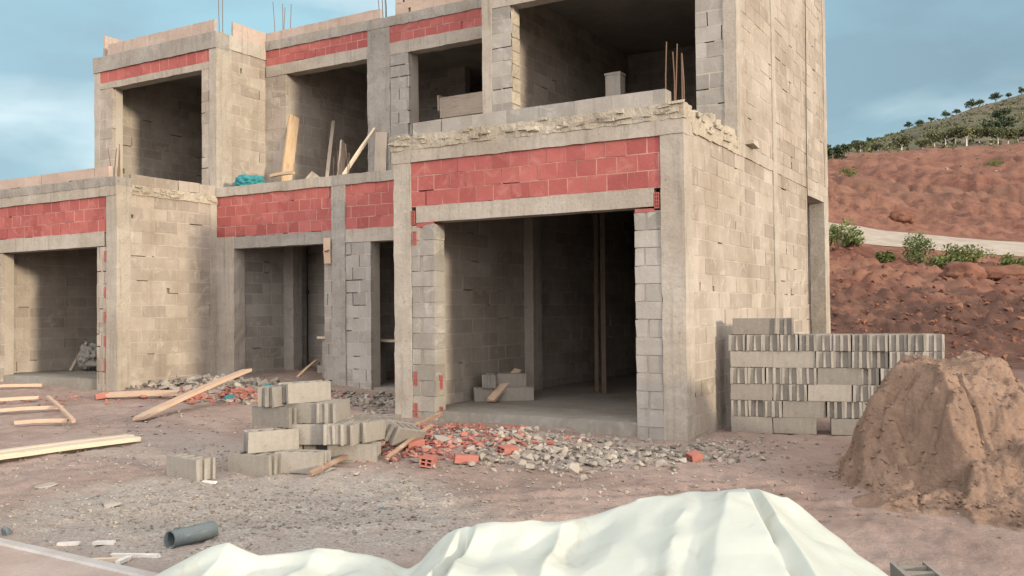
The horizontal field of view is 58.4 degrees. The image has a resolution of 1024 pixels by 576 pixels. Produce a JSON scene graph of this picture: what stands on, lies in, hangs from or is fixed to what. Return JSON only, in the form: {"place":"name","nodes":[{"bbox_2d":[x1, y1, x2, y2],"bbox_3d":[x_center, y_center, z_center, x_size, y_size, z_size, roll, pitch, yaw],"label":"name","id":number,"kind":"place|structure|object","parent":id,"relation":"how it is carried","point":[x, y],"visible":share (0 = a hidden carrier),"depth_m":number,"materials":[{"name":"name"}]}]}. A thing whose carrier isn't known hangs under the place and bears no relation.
{"place":"outdoors","nodes":[
{"label":"outdoors","id":0,"kind":"place"},
{"bbox_2d":[0,546,128,575],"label":"pavement","id":1,"kind":"structure","parent":0,"point":[14,562],"depth_m":5.46,"materials":[{"name":"concrete"}]},
{"bbox_2d":[0,94,1023,575],"bbox_3d":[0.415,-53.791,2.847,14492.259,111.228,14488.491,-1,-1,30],"label":"ground","id":2,"kind":"structure","parent":0,"point":[966,200],"depth_m":8.99,"materials":[{"name":"soil"}]},
{"bbox_2d":[0,405,63,411],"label":"batten","id":3,"kind":"object","parent":2,"relation":"on","point":[27,408],"visible":0.85,"depth_m":13.60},
{"bbox_2d":[14,418,69,424],"bbox_3d":[-6.395,1.812,12.466,0.752,0.060,0.064,-3,-1,3],"label":"batten","id":4,"kind":"object","parent":2,"relation":"on","point":[57,420],"visible":0.97,"depth_m":12.44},
{"bbox_2d":[0,434,133,451],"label":"plank","id":5,"kind":"object","parent":2,"relation":"on","point":[31,446],"visible":0.45,"depth_m":10.41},
{"bbox_2d":[0,436,140,459],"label":"plank","id":6,"kind":"object","parent":2,"relation":"on","point":[59,448],"visible":1,"depth_m":10.21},
{"bbox_2d":[0,538,158,575],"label":"kerb","id":7,"kind":"structure","parent":2,"relation":"on","point":[92,562],"depth_m":5.60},
{"bbox_2d":[103,390,181,397],"bbox_3d":[-5.949,1.690,14.640,1.396,0.070,0.125,-3,10,10],"label":"plank","id":8,"kind":"object","parent":2,"relation":"on","point":[146,393],"visible":0.98,"depth_m":14.59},
{"bbox_2d":[0,386,371,406],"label":"brown debris","id":9,"kind":"object","parent":2,"relation":"on","point":[245,391],"visible":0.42,"depth_m":14.66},
{"bbox_2d":[166,453,214,481],"bbox_3d":[-3.037,1.692,8.665,0.508,0.208,0.207,-2,-2,38],"label":"concrete block","id":10,"kind":"object","parent":2,"relation":"on","point":[194,467],"depth_m":8.57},
{"bbox_2d":[164,521,217,548],"bbox_3d":[-2.173,1.673,6.215,0.126,0.126,0.347,-1,-2,33],"label":"pipe","id":11,"kind":"object","parent":2,"relation":"on","point":[183,536],"visible":1,"depth_m":6.16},
{"bbox_2d":[133,368,251,420],"bbox_3d":[-4.697,1.548,13.652,0.209,0.066,2.410,-7,8,23],"label":"plank","id":12,"kind":"object","parent":2,"relation":"on","point":[173,401],"visible":1,"depth_m":13.43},
{"bbox_2d":[0,0,482,390],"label":"concrete house","id":13,"kind":"structure","parent":2,"relation":"on","point":[154,243],"depth_m":17.99,"materials":[{"name":"concrete"}]},
{"bbox_2d":[76,342,99,370],"bbox_3d":[-8.523,1.403,18.557,0.644,0.606,0.508,-1,-1,30],"label":"sack","id":14,"kind":"object","parent":13,"relation":"in","point":[86,358],"visible":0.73,"depth_m":18.39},
{"bbox_2d":[233,174,264,185],"bbox_3d":[-5.033,-2.047,17.543,0.780,0.247,0.396,-1,-1,30],"label":"net bundle","id":15,"kind":"object","parent":13,"relation":"on","point":[242,179],"visible":0.65,"depth_m":17.40,"materials":[{"name":"fabric"}]},
{"bbox_2d":[280,114,298,180],"bbox_3d":[-4.490,-2.730,18.499,0.061,1.656,0.248,-12,-23,36],"label":"plank","id":16,"kind":"object","parent":13,"relation":"on","point":[290,144],"visible":0.76,"depth_m":18.51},
{"bbox_2d":[342,128,376,173],"bbox_3d":[-2.857,-2.507,17.018,0.059,1.325,0.061,11,-33,26],"label":"stick","id":17,"kind":"object","parent":13,"relation":"on","point":[362,146],"visible":0.85,"depth_m":17.03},
{"bbox_2d":[227,450,280,476],"bbox_3d":[-2.499,1.709,8.915,0.508,0.208,0.207,-1,-1,24],"label":"concrete block","id":18,"kind":"object","parent":2,"relation":"on","point":[255,464],"depth_m":8.82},
{"bbox_2d":[243,427,298,452],"bbox_3d":[-2.390,1.504,9.089,0.507,0.208,0.207,0,-1,-30],"label":"concrete block","id":19,"kind":"object","parent":18,"relation":"on","point":[267,439],"depth_m":9.01,"materials":[{"name":"concrete"}]},
{"bbox_2d":[252,406,301,427],"bbox_3d":[-2.391,1.302,9.332,0.509,0.204,0.202,-1,-1,30],"label":"concrete block","id":20,"kind":"object","parent":19,"relation":"on","point":[283,416],"depth_m":9.22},
{"bbox_2d":[258,384,284,407],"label":"concrete block","id":21,"kind":"object","parent":20,"relation":"on","point":[270,396],"depth_m":9.22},
{"bbox_2d":[127,373,394,413],"bbox_3d":[-3.817,1.678,14.953,6.012,0.411,2.670,-1,-1,30],"label":"debris","id":22,"kind":"object","parent":2,"relation":"on","point":[256,383],"visible":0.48,"depth_m":15.28,"materials":[{"name":"stone"}]},
{"bbox_2d":[268,445,303,452],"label":"concrete block","id":23,"kind":"object","parent":2,"relation":"on","point":[301,446],"depth_m":9.37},
{"bbox_2d":[291,423,323,444],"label":"concrete block","id":24,"kind":"object","parent":23,"relation":"on","point":[310,433],"depth_m":9.17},
{"bbox_2d":[285,401,329,423],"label":"concrete block","id":25,"kind":"object","parent":24,"relation":"on","point":[307,412],"depth_m":9.24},
{"bbox_2d":[278,380,330,403],"bbox_3d":[-2.138,1.069,9.439,0.508,0.208,0.207,1,-2,-44],"label":"concrete block","id":26,"kind":"object","parent":25,"relation":"on","point":[307,391],"depth_m":9.35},
{"bbox_2d":[274,449,330,473],"bbox_3d":[-2.045,1.693,8.945,0.510,0.209,0.208,-1,-1,12],"label":"concrete block","id":27,"kind":"object","parent":2,"relation":"on","point":[303,461],"depth_m":8.85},
{"bbox_2d":[304,445,326,449],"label":"concrete block","id":28,"kind":"object","parent":2,"relation":"on","point":[316,447],"depth_m":9.39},
{"bbox_2d":[323,418,353,445],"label":"concrete block","id":29,"kind":"object","parent":28,"relation":"on","point":[334,433],"depth_m":9.04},
{"bbox_2d":[316,398,349,422],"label":"concrete block","id":30,"kind":"object","parent":29,"relation":"on","point":[339,409],"depth_m":9.19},
{"bbox_2d":[308,441,374,475],"bbox_3d":[-1.675,1.696,9.199,0.049,0.038,1.296,17,10,18],"label":"stick","id":31,"kind":"object","parent":2,"relation":"on","point":[316,470],"visible":0.56,"depth_m":8.88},
{"bbox_2d":[327,442,380,462],"bbox_3d":[-1.600,1.674,9.316,0.508,0.208,0.207,-1,-1,6],"label":"concrete block","id":32,"kind":"object","parent":2,"relation":"on","point":[363,452],"depth_m":9.21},
{"bbox_2d":[345,419,369,445],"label":"concrete block","id":33,"kind":"object","parent":32,"relation":"on","point":[352,434],"depth_m":9.12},
{"bbox_2d":[350,419,385,442],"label":"concrete block","id":34,"kind":"object","parent":32,"relation":"on","point":[372,430],"depth_m":9.37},
{"bbox_2d":[384,419,426,446],"bbox_3d":[-1.174,1.572,9.863,0.208,0.209,0.510,28,2,31],"label":"concrete block","id":35,"kind":"object","parent":2,"relation":"on","point":[398,433],"depth_m":9.70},
{"bbox_2d":[419,454,437,468],"bbox_3d":[-0.816,1.689,8.956,0.135,0.095,0.204,8,1,10],"label":"hollow brick","id":36,"kind":"object","parent":2,"relation":"on","point":[425,460],"visible":1,"depth_m":8.88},
{"bbox_2d":[453,453,478,463],"bbox_3d":[-0.459,1.704,9.141,0.245,0.094,0.134,6,-6,-10],"label":"hollow brick","id":37,"kind":"object","parent":2,"relation":"on","point":[461,458],"visible":1,"depth_m":9.08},
{"bbox_2d":[356,422,598,462],"bbox_3d":[-0.826,1.718,10.461,3.078,0.183,2.378,0,-2,-38],"label":"brick rubble","id":38,"kind":"object","parent":2,"relation":"on","point":[437,444],"visible":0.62,"depth_m":9.98,"materials":[{"name":"brick"}]},
{"bbox_2d":[385,424,433,459],"bbox_3d":[-1.082,1.630,9.818,0.047,0.045,1.366,28,12,10],"label":"stick","id":39,"kind":"object","parent":38,"relation":"on","point":[402,446],"visible":0.85,"depth_m":9.57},
{"bbox_2d":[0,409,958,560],"bbox_3d":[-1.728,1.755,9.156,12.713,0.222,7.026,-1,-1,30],"label":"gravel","id":40,"kind":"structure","parent":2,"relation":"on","point":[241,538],"depth_m":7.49,"materials":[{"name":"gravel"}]},
{"bbox_2d":[155,488,887,575],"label":"tarpaulin","id":41,"kind":"object","parent":2,"relation":"on","point":[743,532],"visible":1,"depth_m":4.56,"materials":[{"name":"plastic"}]},
{"bbox_2d":[331,0,830,440],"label":"concrete house","id":42,"kind":"structure","parent":2,"relation":"on","point":[462,254],"depth_m":13.89,"materials":[{"name":"concrete"}]},
{"bbox_2d":[374,132,387,171],"bbox_3d":[-2.466,-2.464,17.223,0.226,0.956,0.048,1,-4,0],"label":"plank","id":43,"kind":"object","parent":42,"relation":"on","point":[380,151],"visible":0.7,"depth_m":17.21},
{"bbox_2d":[380,339,394,382],"bbox_3d":[-1.820,1.317,16.307,1.751,0.808,0.456,-1,-1,30],"label":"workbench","id":44,"kind":"object","parent":42,"relation":"on","point":[383,360],"visible":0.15,"depth_m":16.70,"materials":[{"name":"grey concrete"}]},
{"bbox_2d":[437,91,481,118],"bbox_3d":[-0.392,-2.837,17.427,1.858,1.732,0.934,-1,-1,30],"label":"mortar trough","id":45,"kind":"object","parent":42,"relation":"on","point":[460,105],"visible":0.23,"depth_m":17.27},
{"bbox_2d":[473,387,507,401],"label":"concrete block","id":46,"kind":"object","parent":42,"relation":"on","point":[482,394],"depth_m":13.68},
{"bbox_2d":[482,372,496,387],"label":"concrete block","id":47,"kind":"object","parent":46,"relation":"on","point":[488,380],"depth_m":13.64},
{"bbox_2d":[487,368,521,402],"bbox_3d":[-0.111,1.461,13.788,0.125,0.059,0.879,10,32,27],"label":"plank","id":48,"kind":"object","parent":42,"relation":"on","point":[497,393],"visible":0.83,"depth_m":13.63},
{"bbox_2d":[506,386,533,400],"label":"concrete block","id":49,"kind":"object","parent":42,"relation":"on","point":[526,393],"depth_m":13.72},
{"bbox_2d":[496,373,525,386],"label":"concrete block","id":50,"kind":"object","parent":49,"relation":"on","point":[515,379],"depth_m":13.79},
{"bbox_2d":[593,213,598,391],"bbox_3d":[1.377,0.001,15.042,0.065,3.430,0.073,0,-2,0],"label":"prop","id":51,"kind":"object","parent":42,"relation":"on","point":[596,380],"visible":0.84,"depth_m":15.01,"materials":[{"name":"brown wood"}]},
{"bbox_2d":[600,212,605,393],"bbox_3d":[1.468,-0.008,14.799,0.075,3.430,0.081,0,-2,0],"label":"prop","id":52,"kind":"object","parent":42,"relation":"on","point":[602,294],"visible":0.84,"depth_m":14.76,"materials":[{"name":"brown wood"}]},
{"bbox_2d":[604,71,625,95],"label":"block column","id":53,"kind":"structure","parent":42,"relation":"on","point":[614,83],"depth_m":14.76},
{"bbox_2d":[805,1,808,303],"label":"cable","id":54,"kind":"object","parent":42,"relation":"hanging from","point":[806,153],"visible":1,"depth_m":16.18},
{"bbox_2d":[399,424,791,474],"bbox_3d":[0.362,1.696,9.743,4.689,0.201,2.743,-1,-1,30],"label":"rubble","id":55,"kind":"object","parent":2,"relation":"on","point":[648,450],"visible":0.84,"depth_m":9.43,"materials":[{"name":"stone"}]},
{"bbox_2d":[676,434,818,449],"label":"gravel","id":56,"kind":"structure","parent":2,"relation":"on","point":[691,444],"depth_m":10.35,"materials":[{"name":"gravel"}]},
{"bbox_2d":[731,415,772,433],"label":"concrete block","id":57,"kind":"object","parent":2,"relation":"on","point":[756,424],"depth_m":11.37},
{"bbox_2d":[731,400,748,416],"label":"concrete block","id":58,"kind":"object","parent":57,"relation":"on","point":[739,408],"depth_m":11.42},
{"bbox_2d":[730,383,772,400],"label":"concrete block","id":59,"kind":"object","parent":58,"relation":"on","point":[750,391],"depth_m":11.37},
{"bbox_2d":[730,367,747,383],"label":"concrete block","id":60,"kind":"object","parent":59,"relation":"on","point":[738,374],"depth_m":11.41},
{"bbox_2d":[730,351,772,366],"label":"concrete block","id":61,"kind":"object","parent":60,"relation":"on","point":[751,358],"depth_m":11.38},
{"bbox_2d":[729,334,746,350],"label":"concrete block","id":62,"kind":"object","parent":61,"relation":"on","point":[737,342],"depth_m":11.46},
{"bbox_2d":[747,334,763,350],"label":"concrete block","id":63,"kind":"object","parent":61,"relation":"on","point":[755,342],"depth_m":11.38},
{"bbox_2d":[733,318,774,334],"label":"concrete block","id":64,"kind":"object","parent":63,"relation":"on","point":[749,326],"depth_m":11.40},
{"bbox_2d":[763,334,780,350],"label":"concrete block","id":65,"kind":"object","parent":61,"relation":"on","point":[772,343],"depth_m":11.33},
{"bbox_2d":[748,367,764,383],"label":"concrete block","id":66,"kind":"object","parent":59,"relation":"on","point":[756,374],"depth_m":11.36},
{"bbox_2d":[748,400,764,416],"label":"concrete block","id":67,"kind":"object","parent":57,"relation":"on","point":[756,407],"depth_m":11.38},
{"bbox_2d":[765,400,781,417],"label":"concrete block","id":68,"kind":"object","parent":57,"relation":"on","point":[773,408],"depth_m":11.29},
{"bbox_2d":[773,384,789,400],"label":"concrete block","id":69,"kind":"object","parent":68,"relation":"on","point":[780,391],"depth_m":11.29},
{"bbox_2d":[765,367,781,383],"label":"concrete block","id":70,"kind":"object","parent":69,"relation":"on","point":[773,375],"depth_m":11.32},
{"bbox_2d":[773,416,816,433],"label":"concrete block","id":71,"kind":"object","parent":2,"relation":"on","point":[787,425],"depth_m":11.23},
{"bbox_2d":[782,399,825,417],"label":"concrete block","id":72,"kind":"object","parent":71,"relation":"on","point":[805,409],"depth_m":11.21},
{"bbox_2d":[789,384,806,401],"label":"concrete block","id":73,"kind":"object","parent":72,"relation":"on","point":[797,392],"depth_m":11.22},
{"bbox_2d":[782,368,798,383],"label":"concrete block","id":74,"kind":"object","parent":73,"relation":"on","point":[790,375],"depth_m":11.26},
{"bbox_2d":[799,368,816,384],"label":"concrete block","id":75,"kind":"object","parent":73,"relation":"on","point":[807,375],"depth_m":11.21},
{"bbox_2d":[773,350,815,367],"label":"concrete block","id":76,"kind":"object","parent":75,"relation":"on","point":[793,359],"depth_m":11.25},
{"bbox_2d":[780,333,797,350],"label":"concrete block","id":77,"kind":"object","parent":76,"relation":"on","point":[788,342],"depth_m":11.26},
{"bbox_2d":[776,318,793,334],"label":"concrete block","id":78,"kind":"object","parent":77,"relation":"on","point":[785,326],"depth_m":11.28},
{"bbox_2d":[797,334,816,350],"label":"concrete block","id":79,"kind":"object","parent":76,"relation":"on","point":[806,342],"depth_m":11.20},
{"bbox_2d":[807,383,851,401],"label":"concrete block","id":80,"kind":"object","parent":72,"relation":"on","point":[840,393],"depth_m":11.12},
{"bbox_2d":[817,368,861,384],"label":"concrete block","id":81,"kind":"object","parent":80,"relation":"on","point":[838,376],"depth_m":11.11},
{"bbox_2d":[815,351,833,367],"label":"concrete block","id":82,"kind":"object","parent":81,"relation":"on","point":[824,359],"depth_m":11.15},
{"bbox_2d":[815,333,832,350],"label":"concrete block","id":83,"kind":"object","parent":82,"relation":"on","point":[824,342],"depth_m":11.18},
{"bbox_2d":[834,351,850,367],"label":"concrete block","id":84,"kind":"object","parent":81,"relation":"on","point":[842,359],"depth_m":11.13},
{"bbox_2d":[832,333,850,350],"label":"concrete block","id":85,"kind":"object","parent":84,"relation":"on","point":[841,342],"depth_m":11.11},
{"bbox_2d":[827,143,852,159],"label":"hill tree","id":86,"kind":"object","parent":2,"relation":"on","point":[838,151],"visible":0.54,"depth_m":150.08,"materials":[{"name":"green plant"}]},
{"bbox_2d":[830,418,858,434],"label":"concrete block","id":87,"kind":"object","parent":2,"relation":"on","point":[841,426],"depth_m":11.07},
{"bbox_2d":[825,401,844,418],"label":"concrete block","id":88,"kind":"object","parent":87,"relation":"on","point":[835,409],"depth_m":11.11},
{"bbox_2d":[845,401,861,418],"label":"concrete block","id":89,"kind":"object","parent":87,"relation":"on","point":[853,410],"depth_m":11.07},
{"bbox_2d":[852,384,870,401],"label":"concrete block","id":90,"kind":"object","parent":89,"relation":"on","point":[861,393],"depth_m":11.03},
{"bbox_2d":[829,216,862,249],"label":"shrub","id":91,"kind":"object","parent":2,"relation":"on","point":[835,232],"visible":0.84,"depth_m":42.96,"materials":[{"name":"green plant"}]},
{"bbox_2d":[841,229,865,246],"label":"shrub","id":92,"kind":"object","parent":2,"relation":"on","point":[847,241],"visible":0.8,"depth_m":44.33,"materials":[{"name":"green plant"}]},
{"bbox_2d":[736,446,1005,538],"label":"clods","id":93,"kind":"object","parent":2,"relation":"on","point":[858,514],"visible":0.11,"depth_m":7.86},
{"bbox_2d":[887,209,914,223],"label":"boulder","id":94,"kind":"object","parent":2,"relation":"on","point":[902,216],"visible":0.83,"depth_m":59.61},
{"bbox_2d":[890,561,943,575],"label":"concrete block","id":95,"kind":"object","parent":2,"relation":"on","point":[923,569],"depth_m":5.03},
{"bbox_2d":[901,231,936,263],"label":"shrub","id":96,"kind":"object","parent":2,"relation":"on","point":[918,243],"visible":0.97,"depth_m":41.99,"materials":[{"name":"green plant"}]},
{"bbox_2d":[830,245,1023,361],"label":"clods","id":97,"kind":"object","parent":2,"relation":"on","point":[1003,292],"visible":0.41,"depth_m":30.19,"materials":[{"name":"soil"}]},
{"bbox_2d":[835,350,1023,531],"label":"earth mound","id":98,"kind":"object","parent":2,"relation":"on","point":[951,446],"visible":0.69,"depth_m":7.61,"materials":[{"name":"soil"}]},
{"bbox_2d":[838,351,1023,525],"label":"clods","id":99,"kind":"object","parent":98,"relation":"on","point":[978,504],"visible":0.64,"depth_m":7.52,"materials":[{"name":"soil"}]},
{"bbox_2d":[842,97,1023,173],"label":"scrub","id":100,"kind":"object","parent":2,"relation":"on","point":[889,148],"visible":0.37,"depth_m":255.20,"materials":[{"name":"green plant"}]},
{"bbox_2d":[921,252,965,269],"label":"shrub","id":101,"kind":"object","parent":2,"relation":"on","point":[939,260],"visible":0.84,"depth_m":40.92,"materials":[{"name":"green plant"}]},
{"bbox_2d":[938,261,987,279],"bbox_3d":[18.707,-0.474,38.035,1.899,1.298,1.529,-1,-1,30],"label":"boulder","id":102,"kind":"object","parent":2,"relation":"on","point":[955,269],"visible":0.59,"depth_m":37.50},
{"bbox_2d":[934,243,995,261],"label":"shrub","id":103,"kind":"object","parent":2,"relation":"on","point":[965,252],"visible":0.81,"depth_m":41.87,"materials":[{"name":"green plant"}]},
{"bbox_2d":[981,264,1023,281],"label":"boulder","id":104,"kind":"object","parent":2,"relation":"on","point":[996,273],"visible":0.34,"depth_m":37.79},
{"bbox_2d":[997,252,1023,265],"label":"shrub","id":105,"kind":"object","parent":2,"relation":"on","point":[1009,259],"visible":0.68,"depth_m":40.82,"materials":[{"name":"green plant"}]},
{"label":"concrete block","id":106,"kind":"object","parent":2,"relation":"on","visible":0},
{"bbox_2d":[354,413,401,420],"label":"concrete block","id":107,"kind":"object","parent":106,"relation":"on","point":[396,417],"depth_m":10.21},
{"bbox_2d":[0,0,1023,180],"label":"sky","id":108,"kind":"structure","parent":0,"point":[890,64],"materials":[{"name":"blue"}]},
{"bbox_2d":[829,222,1023,255],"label":"road","id":109,"kind":"structure","parent":0,"point":[881,237],"depth_m":50.22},
{"bbox_2d":[919,333,944,351],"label":"concrete block","id":110,"kind":"object","parent":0,"point":[935,341],"depth_m":10.84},
{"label":"concrete block","id":111,"kind":"object","parent":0,"visible":0},
{"bbox_2d":[862,402,866,415],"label":"concrete block","id":112,"kind":"object","parent":111,"relation":"on","point":[863,406],"depth_m":11.01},
{"bbox_2d":[871,384,879,395],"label":"concrete block","id":113,"kind":"object","parent":112,"relation":"on","point":[874,388],"depth_m":11.00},
{"bbox_2d":[861,368,878,384],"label":"concrete block","id":114,"kind":"object","parent":113,"relation":"on","point":[869,376],"depth_m":11.04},
{"bbox_2d":[851,351,869,367],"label":"concrete block","id":115,"kind":"object","parent":114,"relation":"on","point":[860,359],"depth_m":11.03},
{"bbox_2d":[849,333,868,351],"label":"concrete block","id":116,"kind":"object","parent":115,"relation":"on","point":[859,342],"depth_m":11.04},
{"bbox_2d":[869,351,887,367],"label":"concrete block","id":117,"kind":"object","parent":114,"relation":"on","point":[878,359],"depth_m":11.01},
{"bbox_2d":[868,333,887,351],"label":"concrete block","id":118,"kind":"object","parent":117,"relation":"on","point":[878,342],"depth_m":10.97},
{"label":"concrete block","id":119,"kind":"object","parent":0,"visible":0},
{"bbox_2d":[879,368,891,383],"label":"concrete block","id":120,"kind":"object","parent":119,"relation":"on","point":[883,372],"depth_m":10.97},
{"bbox_2d":[887,351,907,368],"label":"concrete block","id":121,"kind":"object","parent":120,"relation":"on","point":[894,357],"depth_m":10.92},
{"bbox_2d":[884,333,906,350],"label":"concrete block","id":122,"kind":"object","parent":121,"relation":"on","point":[897,342],"depth_m":10.96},
{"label":"concrete block","id":123,"kind":"object","parent":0,"visible":0},
{"bbox_2d":[906,351,925,355],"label":"concrete block","id":124,"kind":"object","parent":123,"relation":"on","point":[921,353],"depth_m":10.89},
{"bbox_2d":[902,333,925,350],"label":"concrete block","id":125,"kind":"object","parent":124,"relation":"on","point":[916,341],"depth_m":10.88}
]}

